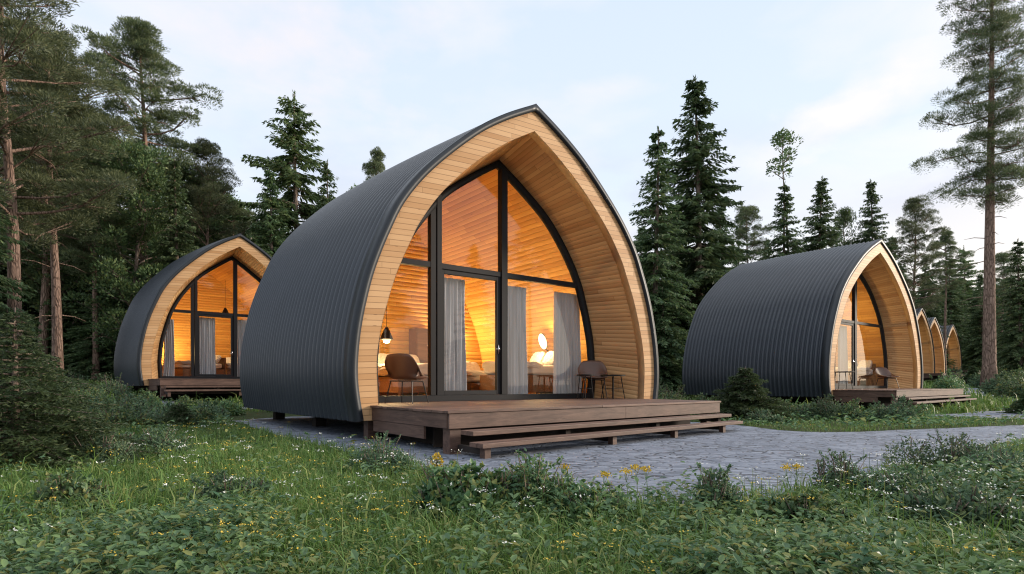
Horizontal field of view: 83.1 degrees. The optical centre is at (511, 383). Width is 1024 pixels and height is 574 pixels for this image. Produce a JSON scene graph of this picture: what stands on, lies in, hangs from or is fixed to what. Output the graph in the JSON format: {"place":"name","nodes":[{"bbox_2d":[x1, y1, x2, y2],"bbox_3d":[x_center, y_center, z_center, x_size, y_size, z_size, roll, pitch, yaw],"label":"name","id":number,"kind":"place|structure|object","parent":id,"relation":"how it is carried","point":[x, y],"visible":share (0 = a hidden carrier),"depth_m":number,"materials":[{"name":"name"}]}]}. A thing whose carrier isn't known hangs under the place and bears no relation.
{"place":"outdoors","nodes":[
{"label":"outdoors","id":0,"kind":"place"},
{"bbox_2d":[409,328,427,394],"bbox_3d":[-2.619,-0.647,17.230,0.750,1.950,0.535,0,0,-38],"label":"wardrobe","id":1,"kind":"object","parent":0,"point":[418,342],"visible":0.2,"depth_m":16.93,"materials":[{"name":"brown wood"}]},
{"bbox_2d":[0,380,1023,573],"bbox_3d":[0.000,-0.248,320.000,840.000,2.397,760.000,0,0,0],"label":"ground","id":2,"kind":"structure","parent":0,"point":[251,414],"depth_m":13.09,"materials":[{"name":"green plant"}]},
{"bbox_2d":[0,150,42,361],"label":"spruce tree","id":3,"kind":"object","parent":2,"relation":"on","point":[6,283],"visible":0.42,"depth_m":25.04,"materials":[{"name":"green plant"}]},
{"bbox_2d":[0,362,112,445],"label":"young fir","id":4,"kind":"object","parent":2,"relation":"on","point":[62,373],"visible":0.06,"depth_m":8.19,"materials":[{"name":"green plant"}]},
{"bbox_2d":[0,170,117,368],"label":"leafy tree","id":5,"kind":"object","parent":2,"relation":"on","point":[37,285],"visible":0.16,"depth_m":38.45,"materials":[{"name":"green plant"}]},
{"bbox_2d":[0,42,127,370],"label":"pine tree","id":6,"kind":"object","parent":2,"relation":"on","point":[45,296],"visible":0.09,"depth_m":37.77,"materials":[{"name":"green plant"}]},
{"bbox_2d":[28,261,109,379],"bbox_3d":[-29.688,-4.300,40.254,6.814,8.840,6.712,0,0,-21],"label":"spruce tree","id":7,"kind":"object","parent":2,"relation":"on","point":[68,336],"visible":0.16,"depth_m":39.27,"materials":[{"name":"green plant"}]},
{"bbox_2d":[0,0,140,383],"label":"pine tree","id":8,"kind":"object","parent":2,"relation":"on","point":[18,35],"visible":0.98,"depth_m":27.13,"materials":[{"name":"green plant"}]},
{"bbox_2d":[0,24,142,374],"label":"pine tree","id":9,"kind":"object","parent":2,"relation":"on","point":[50,160],"visible":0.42,"depth_m":30.84,"materials":[{"name":"green plant"}]},
{"bbox_2d":[28,468,117,512],"bbox_3d":[-3.259,0.810,4.276,0.591,0.361,0.536,0,0,0],"label":"shrub","id":10,"kind":"object","parent":2,"relation":"on","point":[67,484],"visible":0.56,"depth_m":4.20,"materials":[{"name":"green plant"}]},
{"bbox_2d":[0,307,163,473],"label":"young fir","id":11,"kind":"object","parent":2,"relation":"on","point":[43,431],"visible":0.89,"depth_m":6.35,"materials":[{"name":"green plant"}]},
{"bbox_2d":[46,267,128,380],"bbox_3d":[-26.342,-3.971,37.122,5.961,8.182,5.078,0,0,-17],"label":"spruce tree","id":12,"kind":"object","parent":2,"relation":"on","point":[83,345],"visible":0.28,"depth_m":36.50,"materials":[{"name":"green plant"}]},
{"bbox_2d":[38,148,151,381],"bbox_3d":[-26.095,-7.270,36.525,5.950,15.134,6.538,0,0,-29],"label":"pine tree","id":13,"kind":"object","parent":2,"relation":"on","point":[75,252],"visible":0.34,"depth_m":35.54,"materials":[{"name":"green plant"}]},
{"bbox_2d":[74,274,132,382],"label":"spruce tree","id":14,"kind":"object","parent":2,"relation":"on","point":[107,366],"visible":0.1,"depth_m":36.54,"materials":[{"name":"green plant"}]},
{"bbox_2d":[69,431,148,468],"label":"shrub","id":15,"kind":"object","parent":2,"relation":"on","point":[119,447],"visible":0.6,"depth_m":6.47,"materials":[{"name":"green plant"}]},
{"bbox_2d":[94,372,133,398],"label":"shrub","id":16,"kind":"object","parent":2,"relation":"on","point":[123,388],"visible":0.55,"depth_m":21.42,"materials":[{"name":"green plant"}]},
{"bbox_2d":[85,394,154,429],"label":"shrub","id":17,"kind":"object","parent":2,"relation":"on","point":[110,417],"visible":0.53,"depth_m":12.09,"materials":[{"name":"green plant"}]},
{"bbox_2d":[61,136,191,357],"bbox_3d":[-23.830,-7.510,36.325,6.930,15.701,7.209,0,0,4],"label":"leafy tree","id":18,"kind":"object","parent":2,"relation":"on","point":[140,157],"visible":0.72,"depth_m":35.38,"materials":[{"name":"green plant"}]},
{"bbox_2d":[113,400,167,428],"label":"shrub","id":19,"kind":"object","parent":2,"relation":"on","point":[151,415],"visible":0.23,"depth_m":12.50,"materials":[{"name":"green plant"}]},
{"bbox_2d":[63,15,223,268],"bbox_3d":[-25.305,-12.110,38.974,8.005,24.911,9.375,0,0,35],"label":"pine tree","id":20,"kind":"object","parent":2,"relation":"on","point":[139,37],"visible":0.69,"depth_m":38.74,"materials":[{"name":"green plant"}]},
{"bbox_2d":[104,424,196,456],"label":"shrub","id":21,"kind":"object","parent":2,"relation":"on","point":[158,442],"visible":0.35,"depth_m":7.53,"materials":[{"name":"green plant"}]},
{"bbox_2d":[141,157,198,278],"bbox_3d":[-20.779,-6.812,36.098,4.992,14.530,4.948,0,0,16],"label":"spruce tree","id":22,"kind":"object","parent":2,"relation":"on","point":[177,234],"visible":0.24,"depth_m":35.63,"materials":[{"name":"green plant"}]},
{"bbox_2d":[116,154,226,277],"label":"leafy tree","id":23,"kind":"object","parent":2,"relation":"on","point":[188,170],"visible":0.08,"depth_m":41.98,"materials":[{"name":"green plant"}]},
{"bbox_2d":[153,403,209,429],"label":"young fir","id":24,"kind":"object","parent":2,"relation":"on","point":[176,413],"visible":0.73,"depth_m":12.10,"materials":[{"name":"green plant"}]},
{"bbox_2d":[114,234,271,397],"bbox_3d":[-12.981,-3.133,26.273,7.536,7.750,10.026,0,0,-41],"label":"cabin","id":25,"kind":"object","parent":2,"relation":"on","point":[188,290],"visible":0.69,"depth_m":24.77,"materials":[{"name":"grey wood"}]},
{"bbox_2d":[162,319,174,375],"bbox_3d":[-14.417,-1.478,24.218,0.481,2.444,0.097,0,0,-41],"label":"curtain","id":26,"kind":"object","parent":25,"relation":"hanging from","point":[169,364],"visible":0.86,"depth_m":24.25,"materials":[{"name":"fabric"}]},
{"bbox_2d":[162,355,225,376],"bbox_3d":[-14.658,-0.778,26.647,1.787,1.122,2.080,0,0,29],"label":"bed","id":27,"kind":"object","parent":25,"relation":"on","point":[182,368],"visible":0.25,"depth_m":25.63,"materials":[{"name":"brown wood"}]},
{"bbox_2d":[199,317,215,373],"bbox_3d":[-13.309,-1.567,25.166,0.754,2.621,0.102,0,0,-41],"label":"curtain","id":28,"kind":"object","parent":25,"relation":"hanging from","point":[207,361],"visible":0.94,"depth_m":25.18,"materials":[{"name":"fabric"}]},
{"bbox_2d":[158,256,260,378],"bbox_3d":[-12.431,-2.908,25.627,5.673,5.470,0.171,0,0,-41],"label":"window frame","id":29,"kind":"structure","parent":25,"relation":"in","point":[194,311],"depth_m":24.64,"materials":[{"name":"black metal"}]},
{"bbox_2d":[198,314,232,376],"bbox_3d":[-12.908,-1.652,25.170,1.436,2.676,0.134,0,0,-41],"label":"door","id":30,"kind":"structure","parent":25,"relation":"in","point":[205,315],"depth_m":25.35,"materials":[{"name":"black glass"}]},
{"bbox_2d":[237,320,246,376],"bbox_3d":[-12.117,-1.567,26.183,0.650,2.621,0.104,0,0,-41],"label":"curtain","id":31,"kind":"object","parent":25,"relation":"hanging from","point":[241,324],"visible":0.34,"depth_m":26.03,"materials":[{"name":"fabric"}]},
{"bbox_2d":[154,137,252,264],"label":"pine tree","id":32,"kind":"object","parent":2,"relation":"on","point":[210,150],"visible":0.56,"depth_m":41.74,"materials":[{"name":"green plant"}]},
{"bbox_2d":[188,399,231,417],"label":"shrub","id":33,"kind":"object","parent":2,"relation":"on","point":[223,412],"visible":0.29,"depth_m":15.59,"materials":[{"name":"green plant"}]},
{"bbox_2d":[211,397,245,415],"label":"shrub","id":34,"kind":"object","parent":2,"relation":"on","point":[232,408],"visible":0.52,"depth_m":16.69,"materials":[{"name":"green plant"}]},
{"bbox_2d":[189,469,276,508],"bbox_3d":[-2.184,0.820,4.518,0.677,0.332,0.458,0,0,-26],"label":"shrub","id":35,"kind":"object","parent":2,"relation":"on","point":[220,479],"visible":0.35,"depth_m":4.46,"materials":[{"name":"green plant"}]},
{"bbox_2d":[209,201,256,239],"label":"pine tree","id":36,"kind":"object","parent":2,"relation":"on","point":[237,210],"visible":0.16,"depth_m":47.96,"materials":[{"name":"green plant"}]},
{"bbox_2d":[246,167,290,256],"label":"spruce tree","id":37,"kind":"object","parent":2,"relation":"on","point":[266,226],"visible":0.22,"depth_m":39.56,"materials":[{"name":"green plant"}]},
{"bbox_2d":[220,90,338,256],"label":"spruce tree","id":38,"kind":"object","parent":2,"relation":"on","point":[291,141],"visible":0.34,"depth_m":43.26,"materials":[{"name":"green plant"}]},
{"bbox_2d":[311,159,337,213],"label":"spruce tree","id":39,"kind":"object","parent":2,"relation":"on","point":[327,174],"visible":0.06,"depth_m":41.67,"materials":[{"name":"green plant"}]},
{"bbox_2d":[362,146,385,181],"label":"pine tree","id":40,"kind":"object","parent":2,"relation":"on","point":[375,166],"visible":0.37,"depth_m":45.30,"materials":[{"name":"green plant"}]},
{"bbox_2d":[346,430,416,478],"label":"shrub","id":41,"kind":"object","parent":2,"relation":"on","point":[376,456],"visible":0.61,"depth_m":5.82,"materials":[{"name":"green plant"}]},
{"bbox_2d":[408,458,511,526],"bbox_3d":[-0.354,0.762,4.060,0.780,0.492,0.629,0,0,30],"label":"shrub","id":42,"kind":"object","parent":2,"relation":"on","point":[465,481],"visible":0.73,"depth_m":3.94,"materials":[{"name":"green plant"}]},
{"bbox_2d":[0,429,1023,573],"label":"ground cover","id":43,"kind":"object","parent":2,"relation":"on","point":[792,557],"visible":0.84,"depth_m":2.87,"materials":[{"name":"green plant"}]},
{"bbox_2d":[2,418,1023,573],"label":"white flowers","id":44,"kind":"object","parent":2,"relation":"on","point":[964,479],"visible":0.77,"depth_m":4.13,"materials":[{"name":"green plant"}]},
{"bbox_2d":[2,392,1023,440],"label":"ground cover","id":45,"kind":"object","parent":2,"relation":"on","point":[929,420],"visible":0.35,"depth_m":12.93,"materials":[{"name":"green plant"}]},
{"bbox_2d":[15,419,1018,573],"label":"yellow flowers","id":46,"kind":"object","parent":2,"relation":"on","point":[319,497],"visible":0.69,"depth_m":3.35,"materials":[{"name":"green plant"}]},
{"bbox_2d":[492,448,578,519],"bbox_3d":[0.158,0.725,4.066,0.692,0.528,0.628,0,0,37],"label":"shrub","id":47,"kind":"object","parent":2,"relation":"on","point":[529,474],"visible":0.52,"depth_m":4.00,"materials":[{"name":"green plant"}]},
{"bbox_2d":[544,479,637,531],"bbox_3d":[0.538,0.821,3.860,0.630,0.353,0.482,0,0,-21],"label":"shrub","id":48,"kind":"object","parent":2,"relation":"on","point":[568,496],"visible":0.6,"depth_m":3.77,"materials":[{"name":"green plant"}]},
{"bbox_2d":[628,126,697,396],"bbox_3d":[6.751,-5.732,28.014,5.094,13.461,5.138,0,0,31],"label":"spruce tree","id":49,"kind":"object","parent":2,"relation":"on","point":[654,269],"visible":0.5,"depth_m":27.60,"materials":[{"name":"green plant"}]},
{"bbox_2d":[651,286,688,396],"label":"spruce tree","id":50,"kind":"object","parent":2,"relation":"on","point":[665,370],"visible":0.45,"depth_m":26.75,"materials":[{"name":"green plant"}]},
{"bbox_2d":[640,75,763,385],"bbox_3d":[10.444,-8.358,32.712,9.216,18.478,9.078,0,0,-10],"label":"spruce tree","id":51,"kind":"object","parent":2,"relation":"on","point":[704,274],"visible":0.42,"depth_m":32.51,"materials":[{"name":"green plant"}]},
{"bbox_2d":[692,462,741,515],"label":"shrub","id":52,"kind":"object","parent":2,"relation":"on","point":[724,485],"visible":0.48,"depth_m":4.04,"materials":[{"name":"green plant"}]},
{"bbox_2d":[705,204,740,277],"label":"spruce tree","id":53,"kind":"object","parent":2,"relation":"on","point":[722,260],"visible":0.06,"depth_m":45.67,"materials":[{"name":"green plant"}]},
{"bbox_2d":[694,366,805,422],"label":"young fir","id":54,"kind":"object","parent":2,"relation":"on","point":[737,397],"visible":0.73,"depth_m":14.87,"materials":[{"name":"green plant"}]},
{"bbox_2d":[726,204,776,263],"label":"pine tree","id":55,"kind":"object","parent":2,"relation":"on","point":[750,212],"visible":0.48,"depth_m":51.79,"materials":[{"name":"green plant"}]},
{"bbox_2d":[743,408,784,423],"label":"shrub","id":56,"kind":"object","parent":2,"relation":"on","point":[767,415],"visible":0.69,"depth_m":13.66,"materials":[{"name":"green plant"}]},
{"bbox_2d":[762,181,807,259],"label":"spruce tree","id":57,"kind":"object","parent":2,"relation":"on","point":[781,226],"visible":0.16,"depth_m":48.06,"materials":[{"name":"green plant"}]},
{"bbox_2d":[766,127,803,249],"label":"leafy tree","id":58,"kind":"object","parent":2,"relation":"on","point":[783,137],"visible":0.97,"depth_m":50.57,"materials":[{"name":"green plant"}]},
{"bbox_2d":[752,485,852,531],"bbox_3d":[1.880,0.819,3.701,0.625,0.340,0.483,0,0,0],"label":"shrub","id":59,"kind":"object","parent":2,"relation":"on","point":[787,504],"visible":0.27,"depth_m":3.64,"materials":[{"name":"green plant"}]},
{"bbox_2d":[794,175,844,253],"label":"spruce tree","id":60,"kind":"object","parent":2,"relation":"on","point":[822,239],"visible":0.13,"depth_m":49.62,"materials":[{"name":"green plant"}]},
{"bbox_2d":[682,239,976,408],"bbox_3d":[12.572,-2.167,22.542,8.681,6.366,7.915,0,0,-38],"label":"cabin","id":61,"kind":"object","parent":2,"relation":"on","point":[777,322],"visible":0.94,"depth_m":21.61,"materials":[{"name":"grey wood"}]},
{"bbox_2d":[838,326,847,383],"bbox_3d":[12.548,-1.026,21.897,0.749,2.318,0.103,0,0,-38],"label":"curtain","id":62,"kind":"object","parent":61,"relation":"hanging from","point":[842,353],"visible":0.88,"depth_m":21.86,"materials":[{"name":"fabric"}]},
{"bbox_2d":[835,360,875,385],"bbox_3d":[14.353,-0.418,24.323,1.676,1.171,1.292,0,0,-40],"label":"bed","id":63,"kind":"object","parent":61,"relation":"on","point":[866,374],"visible":0.53,"depth_m":24.04,"materials":[{"name":"beige fabric"}]},
{"bbox_2d":[834,273,887,388],"bbox_3d":[12.979,-2.213,22.013,6.535,4.839,0.135,0,0,-38],"label":"window frame","id":64,"kind":"structure","parent":61,"relation":"in","point":[854,290],"depth_m":22.45,"materials":[{"name":"black metal"}]},
{"bbox_2d":[810,393,848,420],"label":"shrub","id":65,"kind":"object","parent":2,"relation":"on","point":[826,410],"visible":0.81,"depth_m":14.92,"materials":[{"name":"green plant"}]},
{"bbox_2d":[811,447,868,496],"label":"shrub","id":66,"kind":"object","parent":2,"relation":"on","point":[832,476],"visible":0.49,"depth_m":4.88,"materials":[{"name":"green plant"}]},
{"bbox_2d":[831,206,862,246],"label":"leafy tree","id":67,"kind":"object","parent":2,"relation":"on","point":[845,215],"visible":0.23,"depth_m":55.82,"materials":[{"name":"green plant"}]},
{"bbox_2d":[839,398,864,420],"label":"shrub","id":68,"kind":"object","parent":2,"relation":"on","point":[852,409],"visible":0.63,"depth_m":14.88,"materials":[{"name":"green plant"}]},
{"bbox_2d":[852,400,889,421],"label":"shrub","id":69,"kind":"object","parent":2,"relation":"on","point":[882,411],"visible":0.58,"depth_m":14.59,"materials":[{"name":"green plant"}]},
{"bbox_2d":[851,179,897,259],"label":"spruce tree","id":70,"kind":"object","parent":2,"relation":"on","point":[872,224],"visible":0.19,"depth_m":53.74,"materials":[{"name":"green plant"}]},
{"bbox_2d":[886,394,917,422],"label":"shrub","id":71,"kind":"object","parent":2,"relation":"on","point":[898,408],"visible":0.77,"depth_m":14.09,"materials":[{"name":"green plant"}]},
{"bbox_2d":[837,462,967,501],"bbox_3d":[3.125,0.802,4.654,0.856,0.370,0.759,0,0,0],"label":"shrub","id":72,"kind":"object","parent":2,"relation":"on","point":[911,475],"visible":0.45,"depth_m":4.56,"materials":[{"name":"green plant"}]},
{"bbox_2d":[883,194,950,312],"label":"pine tree","id":73,"kind":"object","parent":2,"relation":"on","point":[913,206],"visible":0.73,"depth_m":55.39,"materials":[{"name":"green plant"}]},
{"bbox_2d":[914,264,950,367],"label":"spruce tree","id":74,"kind":"object","parent":2,"relation":"on","point":[929,314],"visible":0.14,"depth_m":71.43,"materials":[{"name":"green plant"}]},
{"bbox_2d":[915,308,959,380],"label":"cabin","id":75,"kind":"object","parent":2,"relation":"on","point":[927,345],"visible":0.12,"depth_m":54.15,"materials":[{"name":"brown wood"}]},
{"bbox_2d":[881,428,999,469],"bbox_3d":[4.570,0.737,6.148,1.137,0.497,0.808,0,0,0],"label":"shrub","id":76,"kind":"object","parent":2,"relation":"on","point":[953,450],"visible":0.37,"depth_m":6.15,"materials":[{"name":"green plant"}]},
{"bbox_2d":[927,317,964,376],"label":"cabin","id":77,"kind":"object","parent":2,"relation":"on","point":[939,351],"visible":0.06,"depth_m":61.26,"materials":[{"name":"brown wood"}]},
{"bbox_2d":[917,230,975,371],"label":"pine tree","id":78,"kind":"object","parent":2,"relation":"on","point":[946,237],"visible":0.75,"depth_m":69.25,"materials":[{"name":"green plant"}]},
{"bbox_2d":[929,369,968,390],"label":"shrub","id":79,"kind":"object","parent":2,"relation":"on","point":[946,382],"visible":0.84,"depth_m":32.59,"materials":[{"name":"green plant"}]},
{"bbox_2d":[887,473,1023,535],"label":"shrub","id":80,"kind":"object","parent":2,"relation":"on","point":[957,499],"visible":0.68,"depth_m":3.71,"materials":[{"name":"green plant"}]},
{"bbox_2d":[936,258,978,367],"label":"spruce tree","id":81,"kind":"object","parent":2,"relation":"on","point":[953,306],"visible":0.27,"depth_m":81.45,"materials":[{"name":"green plant"}]},
{"bbox_2d":[940,325,980,373],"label":"cabin","id":82,"kind":"object","parent":2,"relation":"on","point":[953,347],"visible":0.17,"depth_m":75.24,"materials":[{"name":"brown wood"}]},
{"bbox_2d":[947,245,982,314],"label":"spruce tree","id":83,"kind":"object","parent":2,"relation":"on","point":[966,272],"visible":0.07,"depth_m":91.80,"materials":[{"name":"green plant"}]},
{"bbox_2d":[909,0,1023,387],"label":"pine tree","id":84,"kind":"object","parent":2,"relation":"on","point":[991,168],"visible":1,"depth_m":36.73,"materials":[{"name":"green plant"}]},
{"bbox_2d":[959,274,999,370],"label":"spruce tree","id":85,"kind":"object","parent":2,"relation":"on","point":[976,328],"visible":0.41,"depth_m":76.22,"materials":[{"name":"green plant"}]},
{"bbox_2d":[952,442,1023,484],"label":"shrub","id":86,"kind":"object","parent":2,"relation":"on","point":[1001,456],"visible":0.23,"depth_m":5.49,"materials":[{"name":"green plant"}]},
{"bbox_2d":[975,371,1015,394],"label":"shrub","id":87,"kind":"object","parent":2,"relation":"on","point":[986,388],"visible":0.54,"depth_m":30.01,"materials":[{"name":"green plant"}]},
{"bbox_2d":[975,250,1023,368],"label":"pine tree","id":88,"kind":"object","parent":2,"relation":"on","point":[1001,258],"visible":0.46,"depth_m":71.41,"materials":[{"name":"green plant"}]},
{"bbox_2d":[992,368,1023,398],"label":"shrub","id":89,"kind":"object","parent":2,"relation":"on","point":[1016,389],"visible":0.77,"depth_m":26.04,"materials":[{"name":"green plant"}]},
{"bbox_2d":[996,238,1023,378],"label":"spruce tree","id":90,"kind":"object","parent":2,"relation":"on","point":[1014,349],"visible":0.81,"depth_m":42.11,"materials":[{"name":"green plant"}]},
{"bbox_2d":[4,0,1023,311],"label":"sky","id":91,"kind":"structure","parent":0,"point":[856,80],"materials":[{"name":"white"}]},
{"bbox_2d":[62,376,1019,416],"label":"grass","id":92,"kind":"structure","parent":0,"point":[990,402],"depth_m":20.90,"materials":[{"name":"green plant"}]},
{"bbox_2d":[232,416,1023,504],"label":"paving","id":93,"kind":"structure","parent":0,"point":[743,450],"depth_m":8.15,"materials":[{"name":"grey gravel"}]},
{"bbox_2d":[240,104,742,458],"bbox_3d":[-0.863,-2.476,13.384,7.891,7.452,10.554,0,0,-38],"label":"cabin","id":94,"kind":"object","parent":93,"relation":"on","point":[489,212],"visible":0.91,"depth_m":12.30,"materials":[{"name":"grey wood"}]},
{"bbox_2d":[378,353,427,395],"bbox_3d":[-2.801,-0.257,15.498,1.790,1.170,2.181,0,0,-38],"label":"bed","id":95,"kind":"object","parent":94,"relation":"on","point":[384,379],"visible":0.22,"depth_m":14.61,"materials":[{"name":"white fabric"}]},
{"bbox_2d":[384,353,428,403],"bbox_3d":[-1.951,-0.092,10.663,0.703,0.904,0.646,0,0,20],"label":"armchair","id":96,"kind":"object","parent":94,"relation":"on","point":[401,367],"visible":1,"depth_m":10.45,"materials":[{"name":"leather"}]},
{"bbox_2d":[444,277,466,390],"bbox_3d":[-1.295,-0.970,12.216,0.811,2.520,0.102,0,0,-38],"label":"curtain","id":97,"kind":"object","parent":94,"relation":"hanging from","point":[455,376],"visible":0.71,"depth_m":12.27,"materials":[{"name":"fabric"}]},
{"bbox_2d":[442,269,500,394],"bbox_3d":[-0.846,-1.052,12.220,1.504,2.573,0.141,0,0,-38],"label":"door","id":98,"kind":"structure","parent":94,"relation":"in","point":[497,280],"depth_m":12.57,"materials":[{"name":"black glass"}]},
{"bbox_2d":[466,361,487,389],"bbox_3d":[-1.149,-0.177,16.956,1.672,1.010,2.080,0,0,-38],"label":"bed","id":99,"kind":"object","parent":94,"relation":"on","point":[474,372],"visible":0.32,"depth_m":15.85,"materials":[{"name":"white fabric"}]},
{"bbox_2d":[377,160,594,402],"bbox_3d":[-0.319,-2.260,12.676,5.941,5.260,0.180,0,0,-38],"label":"window frame","id":100,"kind":"structure","parent":94,"relation":"in","point":[434,264],"depth_m":12.63,"materials":[{"name":"black metal"}]},
{"bbox_2d":[480,351,553,393],"bbox_3d":[0.310,-0.281,15.337,2.080,1.218,1.290,0,0,-38],"label":"bed","id":101,"kind":"object","parent":94,"relation":"on","point":[540,371],"visible":0.57,"depth_m":14.96,"materials":[{"name":"beige fabric"}]},
{"bbox_2d":[508,286,527,393],"bbox_3d":[0.053,-0.970,13.252,0.768,2.520,0.104,0,0,-38],"label":"curtain","id":102,"kind":"object","parent":94,"relation":"hanging from","point":[517,368],"visible":0.82,"depth_m":13.30,"materials":[{"name":"fabric"}]},
{"bbox_2d":[553,292,581,393],"bbox_3d":[1.385,-0.970,14.275,0.930,2.520,0.102,0,0,-38],"label":"curtain","id":103,"kind":"object","parent":94,"relation":"hanging from","point":[566,342],"visible":0.94,"depth_m":14.24,"materials":[{"name":"fabric"}]},
{"bbox_2d":[578,360,607,398],"bbox_3d":[1.935,-0.102,13.738,0.703,0.924,0.646,0,0,0],"label":"armchair","id":104,"kind":"object","parent":94,"relation":"on","point":[597,369],"visible":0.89,"depth_m":13.93,"materials":[{"name":"metal"}]},
{"bbox_2d":[931,387,1023,418],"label":"path","id":105,"kind":"structure","parent":0,"point":[991,413],"depth_m":17.18,"materials":[{"name":"grey gravel"}]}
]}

